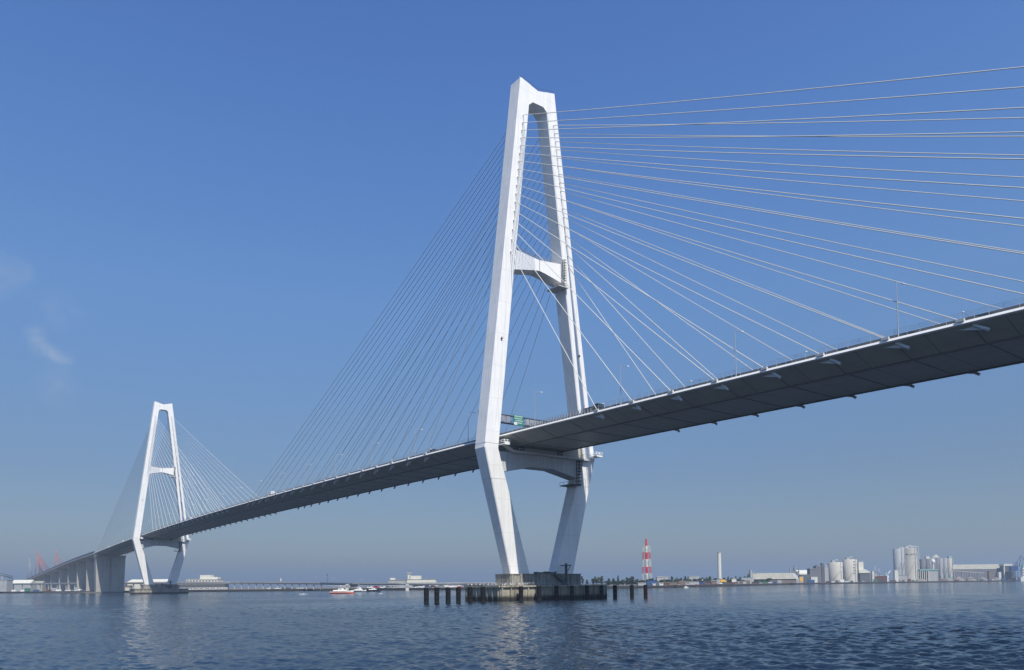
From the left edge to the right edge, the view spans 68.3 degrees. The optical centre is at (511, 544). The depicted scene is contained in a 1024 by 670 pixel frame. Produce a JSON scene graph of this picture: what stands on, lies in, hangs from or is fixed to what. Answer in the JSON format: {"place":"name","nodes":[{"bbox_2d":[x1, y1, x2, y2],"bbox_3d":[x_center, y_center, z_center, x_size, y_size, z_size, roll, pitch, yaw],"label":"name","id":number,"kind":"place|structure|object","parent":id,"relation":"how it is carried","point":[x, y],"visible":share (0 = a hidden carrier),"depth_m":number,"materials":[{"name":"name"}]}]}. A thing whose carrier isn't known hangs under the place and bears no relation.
{"place":"outdoors","nodes":[
{"label":"outdoors","id":0,"kind":"place"},
{"bbox_2d":[13,580,35,590],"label":"warehouse","id":1,"kind":"structure","parent":0,"point":[24,586],"depth_m":1400.62,"materials":[{"name":"white metal"}]},
{"bbox_2d":[27,559,38,577],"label":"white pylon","id":2,"kind":"object","parent":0,"point":[30,569],"visible":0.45,"depth_m":3400.54,"materials":[{"name":"white metal"}]},
{"bbox_2d":[35,581,45,590],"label":"warehouse","id":3,"kind":"structure","parent":0,"point":[41,588],"depth_m":1419.68,"materials":[{"name":"grey metal"}]},
{"bbox_2d":[44,591,129,592],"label":"headland","id":4,"kind":"structure","parent":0,"point":[89,592],"depth_m":960.72,"materials":[{"name":"grey concrete"}]},
{"bbox_2d":[127,579,167,588],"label":"warehouse","id":5,"kind":"structure","parent":0,"point":[136,586],"depth_m":1121.78,"materials":[{"name":"white metal"}]},
{"bbox_2d":[186,575,222,581],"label":"terminal building","id":6,"kind":"structure","parent":0,"point":[207,578],"depth_m":1059.12,"materials":[{"name":"white concrete"}]},
{"bbox_2d":[406,570,436,587],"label":"control building","id":7,"kind":"structure","parent":0,"point":[414,579],"depth_m":899.03,"materials":[{"name":"white concrete"}]},
{"bbox_2d":[0,581,1023,669],"bbox_3d":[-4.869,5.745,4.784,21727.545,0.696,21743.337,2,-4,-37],"label":"water","id":8,"kind":"structure","parent":0,"point":[933,626],"depth_m":88.58,"materials":[{"name":"blue liquid"}]},
{"bbox_2d":[13,582,494,590],"bbox_3d":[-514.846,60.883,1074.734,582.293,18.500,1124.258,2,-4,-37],"label":"viaduct","id":9,"kind":"object","parent":8,"relation":"in","point":[347,586],"visible":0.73,"depth_m":943.18,"materials":[{"name":"grey concrete"}]},
{"bbox_2d":[330,586,353,593],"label":"motor boat","id":10,"kind":"object","parent":8,"relation":"on","point":[340,591],"visible":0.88,"depth_m":557.10,"materials":[{"name":"white plastic"}]},
{"bbox_2d":[354,585,365,591],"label":"motor boat","id":11,"kind":"object","parent":8,"relation":"on","point":[358,589],"visible":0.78,"depth_m":687.35,"materials":[{"name":"white plastic"}]},
{"bbox_2d":[367,588,380,591],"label":"motor boat","id":12,"kind":"object","parent":8,"relation":"on","point":[373,590],"visible":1,"depth_m":717.43,"materials":[{"name":"white plastic"}]},
{"bbox_2d":[424,588,428,602],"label":"fender pile","id":13,"kind":"object","parent":8,"relation":"in","point":[426,595],"visible":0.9,"depth_m":228.18,"materials":[{"name":"black rubber"}]},
{"bbox_2d":[434,587,439,602],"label":"fender pile","id":14,"kind":"object","parent":8,"relation":"in","point":[436,594],"visible":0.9,"depth_m":230.42,"materials":[{"name":"black paint"}]},
{"bbox_2d":[445,587,450,601],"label":"fender pile","id":15,"kind":"object","parent":8,"relation":"in","point":[447,591],"visible":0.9,"depth_m":232.82,"materials":[{"name":"black paint"}]},
{"bbox_2d":[456,587,460,602],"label":"fender pile","id":16,"kind":"object","parent":8,"relation":"in","point":[458,594],"visible":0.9,"depth_m":235.15,"materials":[{"name":"black paint"}]},
{"bbox_2d":[467,587,472,601],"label":"fender pile","id":17,"kind":"object","parent":8,"relation":"in","point":[469,591],"visible":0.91,"depth_m":237.76,"materials":[{"name":"black paint"}]},
{"bbox_2d":[480,587,485,601],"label":"fender pile","id":18,"kind":"object","parent":8,"relation":"in","point":[482,596],"visible":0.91,"depth_m":240.72,"materials":[{"name":"black paint"}]},
{"bbox_2d":[518,586,523,600],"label":"fender pile","id":19,"kind":"object","parent":8,"relation":"in","point":[520,595],"visible":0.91,"depth_m":250.01,"materials":[{"name":"black paint"}]},
{"bbox_2d":[536,586,540,599],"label":"fender pile","id":20,"kind":"object","parent":8,"relation":"in","point":[538,590],"visible":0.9,"depth_m":254.65,"materials":[{"name":"black paint"}]},
{"bbox_2d":[554,586,558,598],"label":"fender pile","id":21,"kind":"object","parent":8,"relation":"in","point":[556,591],"visible":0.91,"depth_m":259.40,"materials":[{"name":"black paint"}]},
{"bbox_2d":[93,66,1023,600],"bbox_3d":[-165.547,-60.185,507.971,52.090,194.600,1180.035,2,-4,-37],"label":"cable stayed bridge","id":22,"kind":"structure","parent":8,"relation":"in","point":[561,446],"depth_m":262.22,"materials":[{"name":"white paint"}]},
{"bbox_2d":[478,410,546,426],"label":"sign gantry","id":23,"kind":"object","parent":22,"relation":"on","point":[518,420],"visible":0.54,"depth_m":283.78,"materials":[{"name":"metal"}]},
{"bbox_2d":[583,403,603,411],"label":"truck","id":24,"kind":"object","parent":22,"relation":"on","point":[597,404],"visible":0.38,"depth_m":227.06,"materials":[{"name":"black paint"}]},
{"bbox_2d":[620,365,628,404],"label":"street lamp","id":25,"kind":"object","parent":22,"relation":"on","point":[620,384],"visible":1,"depth_m":217.31,"materials":[{"name":"metal"}]},
{"bbox_2d":[735,330,743,375],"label":"street lamp","id":26,"kind":"object","parent":22,"relation":"on","point":[735,356],"visible":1,"depth_m":185.78,"materials":[{"name":"metal"}]},
{"bbox_2d":[896,282,904,336],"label":"street lamp","id":27,"kind":"object","parent":22,"relation":"on","point":[897,308],"visible":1,"depth_m":154.32,"materials":[{"name":"metal"}]},
{"bbox_2d":[569,586,573,598],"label":"fender pile","id":28,"kind":"object","parent":8,"relation":"in","point":[571,589],"visible":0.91,"depth_m":263.58,"materials":[{"name":"black paint"}]},
{"bbox_2d":[585,585,588,598],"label":"fender pile","id":29,"kind":"object","parent":8,"relation":"in","point":[586,591],"visible":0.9,"depth_m":267.89,"materials":[{"name":"black paint"}]},
{"bbox_2d":[599,585,603,597],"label":"fender pile","id":30,"kind":"object","parent":8,"relation":"in","point":[601,591],"visible":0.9,"depth_m":272.21,"materials":[{"name":"black paint"}]},
{"bbox_2d":[613,585,616,597],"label":"fender pile","id":31,"kind":"object","parent":8,"relation":"in","point":[614,591],"visible":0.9,"depth_m":276.30,"materials":[{"name":"black paint"}]},
{"bbox_2d":[630,585,633,597],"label":"fender pile","id":32,"kind":"object","parent":8,"relation":"in","point":[631,591],"visible":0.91,"depth_m":281.60,"materials":[{"name":"black paint"}]},
{"bbox_2d":[643,585,647,596],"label":"fender pile","id":33,"kind":"object","parent":8,"relation":"in","point":[645,588],"visible":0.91,"depth_m":286.08,"materials":[{"name":"black paint"}]},
{"bbox_2d":[1018,565,1023,580],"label":"moored ship","id":34,"kind":"object","parent":8,"relation":"on","point":[1021,578],"visible":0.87,"depth_m":1682.32,"materials":[{"name":"white metal"}]},
{"bbox_2d":[0,0,1023,587],"label":"sky","id":35,"kind":"structure","parent":0,"point":[208,208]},
{"bbox_2d":[19,579,1017,591],"bbox_3d":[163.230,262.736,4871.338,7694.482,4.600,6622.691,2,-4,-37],"label":"shore ground","id":36,"kind":"structure","parent":0,"point":[385,586],"depth_m":1599.40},
{"bbox_2d":[0,580,12,591],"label":"storage hall","id":37,"kind":"structure","parent":36,"relation":"on","point":[6,585],"depth_m":1189.02,"materials":[{"name":"white metal"}]},
{"bbox_2d":[0,573,12,579],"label":"elevated road","id":38,"kind":"structure","parent":36,"relation":"on","point":[2,576],"depth_m":1599.59,"materials":[{"name":"grey concrete"}]},
{"bbox_2d":[35,550,48,574],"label":"red bridge pylon","id":39,"kind":"object","parent":36,"relation":"on","point":[39,563],"visible":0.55,"depth_m":2702.59,"materials":[{"name":"metal"}]},
{"bbox_2d":[25,551,95,590],"bbox_3d":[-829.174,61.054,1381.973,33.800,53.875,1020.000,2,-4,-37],"label":"approach viaduct","id":40,"kind":"object","parent":36,"relation":"on","point":[79,570],"visible":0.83,"depth_m":1180.57,"materials":[{"name":"concrete"}]},
{"bbox_2d":[179,584,228,589],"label":"market hall","id":41,"kind":"structure","parent":36,"relation":"on","point":[210,586],"depth_m":998.73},
{"bbox_2d":[388,578,406,587],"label":"office block","id":42,"kind":"structure","parent":36,"relation":"on","point":[392,580],"depth_m":903.98,"materials":[{"name":"white concrete"}]},
{"bbox_2d":[0,580,1019,592],"bbox_3d":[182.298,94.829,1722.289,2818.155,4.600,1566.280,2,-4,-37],"label":"quay wall","id":43,"kind":"structure","parent":36,"relation":"attached to","point":[649,586],"depth_m":965.60,"materials":[{"name":"grey concrete"}]},
{"bbox_2d":[637,582,646,585],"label":"shed","id":44,"kind":"structure","parent":36,"relation":"on","point":[641,583],"depth_m":808.76,"materials":[{"name":"white metal"}]},
{"bbox_2d":[642,539,651,579],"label":"lattice tower","id":45,"kind":"structure","parent":36,"relation":"on","point":[646,559],"depth_m":858.85,"materials":[{"name":"metal"}]},
{"bbox_2d":[647,581,656,584],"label":"container","id":46,"kind":"object","parent":36,"relation":"on","point":[649,582],"visible":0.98,"depth_m":806.84,"materials":[{"name":"metal"}]},
{"bbox_2d":[657,582,677,584],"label":"shed","id":47,"kind":"structure","parent":36,"relation":"on","point":[673,583],"depth_m":825.72,"materials":[{"name":"grey metal"}]},
{"bbox_2d":[686,581,698,584],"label":"shed","id":48,"kind":"structure","parent":36,"relation":"on","point":[694,582],"depth_m":870.42,"materials":[{"name":"white metal"}]},
{"bbox_2d":[717,552,721,578],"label":"chimney","id":49,"kind":"object","parent":36,"relation":"on","point":[719,564],"visible":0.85,"depth_m":1046.02,"materials":[{"name":"white concrete"}]},
{"bbox_2d":[749,570,755,583],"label":"conveyor tower","id":50,"kind":"structure","parent":36,"relation":"on","point":[751,573],"depth_m":1103.50,"materials":[{"name":"metal"}]},
{"bbox_2d":[747,572,802,582],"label":"warehouse","id":51,"kind":"structure","parent":36,"relation":"on","point":[785,577],"depth_m":1193.90,"materials":[{"name":"white metal"}]},
{"bbox_2d":[799,575,809,582],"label":"shed","id":52,"kind":"structure","parent":36,"relation":"on","point":[806,577],"depth_m":1298.14,"materials":[{"name":"grey metal"}]},
{"bbox_2d":[807,568,815,576],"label":"silo block","id":53,"kind":"structure","parent":36,"relation":"on","point":[811,572],"depth_m":1314.34,"materials":[{"name":"grey concrete"}]},
{"bbox_2d":[813,565,821,582],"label":"silo block","id":54,"kind":"structure","parent":36,"relation":"on","point":[818,571],"depth_m":1321.60,"materials":[{"name":"grey concrete"}]},
{"bbox_2d":[828,559,842,581],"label":"silo","id":55,"kind":"object","parent":36,"relation":"on","point":[835,568],"visible":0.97,"depth_m":1349.11,"materials":[{"name":"metal"}]},
{"bbox_2d":[842,556,857,581],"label":"silo","id":56,"kind":"object","parent":36,"relation":"on","point":[849,570],"visible":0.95,"depth_m":1363.35,"materials":[{"name":"metal"}]},
{"bbox_2d":[858,561,863,568],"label":"elevator tower","id":57,"kind":"structure","parent":36,"relation":"on","point":[860,564],"depth_m":1421.32,"materials":[{"name":"white concrete"}]},
{"bbox_2d":[858,573,869,581],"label":"shed","id":58,"kind":"structure","parent":36,"relation":"on","point":[865,577],"depth_m":1396.89,"materials":[{"name":"grey metal"}]},
{"bbox_2d":[859,569,869,573],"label":"loading shed","id":59,"kind":"structure","parent":36,"relation":"on","point":[863,571],"depth_m":1407.47,"materials":[{"name":"white metal"}]},
{"bbox_2d":[871,571,873,581],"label":"shed","id":60,"kind":"structure","parent":36,"relation":"on","point":[872,575],"depth_m":1424.57,"materials":[{"name":"white metal"}]},
{"bbox_2d":[874,576,886,581],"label":"shed","id":61,"kind":"structure","parent":36,"relation":"on","point":[883,578],"depth_m":1423.88,"materials":[{"name":"metal"}]},
{"bbox_2d":[893,549,901,574],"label":"silo","id":62,"kind":"object","parent":36,"relation":"on","point":[897,560],"visible":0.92,"depth_m":1508.83,"materials":[{"name":"metal"}]},
{"bbox_2d":[897,547,905,574],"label":"silo","id":63,"kind":"object","parent":36,"relation":"on","point":[903,554],"visible":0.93,"depth_m":1508.42,"materials":[{"name":"metal"}]},
{"bbox_2d":[903,545,919,580],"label":"silo","id":64,"kind":"object","parent":36,"relation":"on","point":[911,561],"visible":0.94,"depth_m":1505.45,"materials":[{"name":"concrete"}]},
{"bbox_2d":[919,559,925,568],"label":"silo","id":65,"kind":"object","parent":36,"relation":"on","point":[922,563],"visible":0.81,"depth_m":1549.68,"materials":[{"name":"metal"}]},
{"bbox_2d":[917,569,937,580],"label":"colonnade shed","id":66,"kind":"structure","parent":36,"relation":"on","point":[928,574],"depth_m":1511.49,"materials":[{"name":"concrete"}]},
{"bbox_2d":[924,556,930,568],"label":"silo","id":67,"kind":"object","parent":36,"relation":"on","point":[928,563],"visible":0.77,"depth_m":1561.68,"materials":[{"name":"metal"}]},
{"bbox_2d":[932,554,938,578],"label":"silo","id":68,"kind":"object","parent":36,"relation":"on","point":[937,561],"visible":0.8,"depth_m":1577.33,"materials":[{"name":"metal"}]},
{"bbox_2d":[938,558,943,578],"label":"silo","id":69,"kind":"object","parent":36,"relation":"on","point":[941,566],"visible":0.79,"depth_m":1586.85,"materials":[{"name":"metal"}]},
{"bbox_2d":[943,558,947,577],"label":"silo","id":70,"kind":"object","parent":36,"relation":"on","point":[945,561],"visible":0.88,"depth_m":1593.47,"materials":[{"name":"metal"}]},
{"bbox_2d":[947,556,952,579],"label":"silo","id":71,"kind":"object","parent":36,"relation":"on","point":[950,566],"visible":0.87,"depth_m":1600.47,"materials":[{"name":"metal"}]},
{"bbox_2d":[953,577,965,580],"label":"gravel heap","id":72,"kind":"object","parent":36,"relation":"on","point":[959,578],"visible":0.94,"depth_m":1577.51,"materials":[{"name":"grey gravel"}]},
{"bbox_2d":[953,570,983,578],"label":"conveyor","id":73,"kind":"object","parent":36,"relation":"on","point":[969,572],"visible":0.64,"depth_m":1659.32,"materials":[{"name":"metal"}]},
{"bbox_2d":[999,564,1014,579],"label":"open shed","id":74,"kind":"structure","parent":36,"relation":"on","point":[1004,571],"depth_m":1706.21,"materials":[{"name":"grey metal"}]},
{"bbox_2d":[1009,555,1021,579],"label":"ship unloader","id":75,"kind":"object","parent":36,"relation":"on","point":[1013,568],"visible":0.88,"depth_m":1692.35,"materials":[{"name":"blue metal"}]},
{"bbox_2d":[594,576,598,583],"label":"broadleaf tree","id":76,"kind":"object","parent":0,"point":[596,580],"visible":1,"depth_m":832.44,"materials":[{"name":"green plant"}]},
{"bbox_2d":[656,576,668,581],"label":"shed","id":77,"kind":"structure","parent":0,"point":[661,578],"depth_m":899.33,"materials":[{"name":"white metal"}]},
{"bbox_2d":[687,576,698,579],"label":"office building","id":78,"kind":"structure","parent":0,"point":[693,577],"depth_m":943.98,"materials":[{"name":"white concrete"}]},
{"bbox_2d":[740,577,751,583],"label":"shed","id":79,"kind":"structure","parent":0,"point":[746,578],"depth_m":1098.62,"materials":[{"name":"white metal"}]},
{"bbox_2d":[795,570,806,574],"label":"warehouse","id":80,"kind":"structure","parent":0,"point":[802,572],"depth_m":1465.72,"materials":[{"name":"white metal"}]},
{"bbox_2d":[810,577,817,582],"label":"shed","id":81,"kind":"structure","parent":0,"point":[815,579],"depth_m":1285.73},
{"bbox_2d":[820,563,823,580],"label":"elevator tower","id":82,"kind":"structure","parent":0,"point":[822,569],"depth_m":1334.33,"materials":[{"name":"grey concrete"}]},
{"bbox_2d":[824,565,828,582],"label":"elevator tower","id":83,"kind":"structure","parent":0,"point":[826,574],"depth_m":1346.22,"materials":[{"name":"white concrete"}]},
{"bbox_2d":[893,570,898,581],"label":"shed","id":84,"kind":"structure","parent":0,"point":[895,574],"depth_m":1451.18,"materials":[{"name":"white metal"}]},
{"bbox_2d":[898,575,906,581],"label":"shed","id":85,"kind":"structure","parent":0,"point":[902,577],"depth_m":1470.68,"materials":[{"name":"white metal"}]},
{"bbox_2d":[953,564,999,579],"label":"warehouse","id":86,"kind":"structure","parent":0,"point":[985,568],"depth_m":1725.92,"materials":[{"name":"white metal"}]},
{"bbox_2d":[987,571,993,579],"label":"shed","id":87,"kind":"structure","parent":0,"point":[990,575],"depth_m":1690.77,"materials":[{"name":"grey metal"}]}
]}

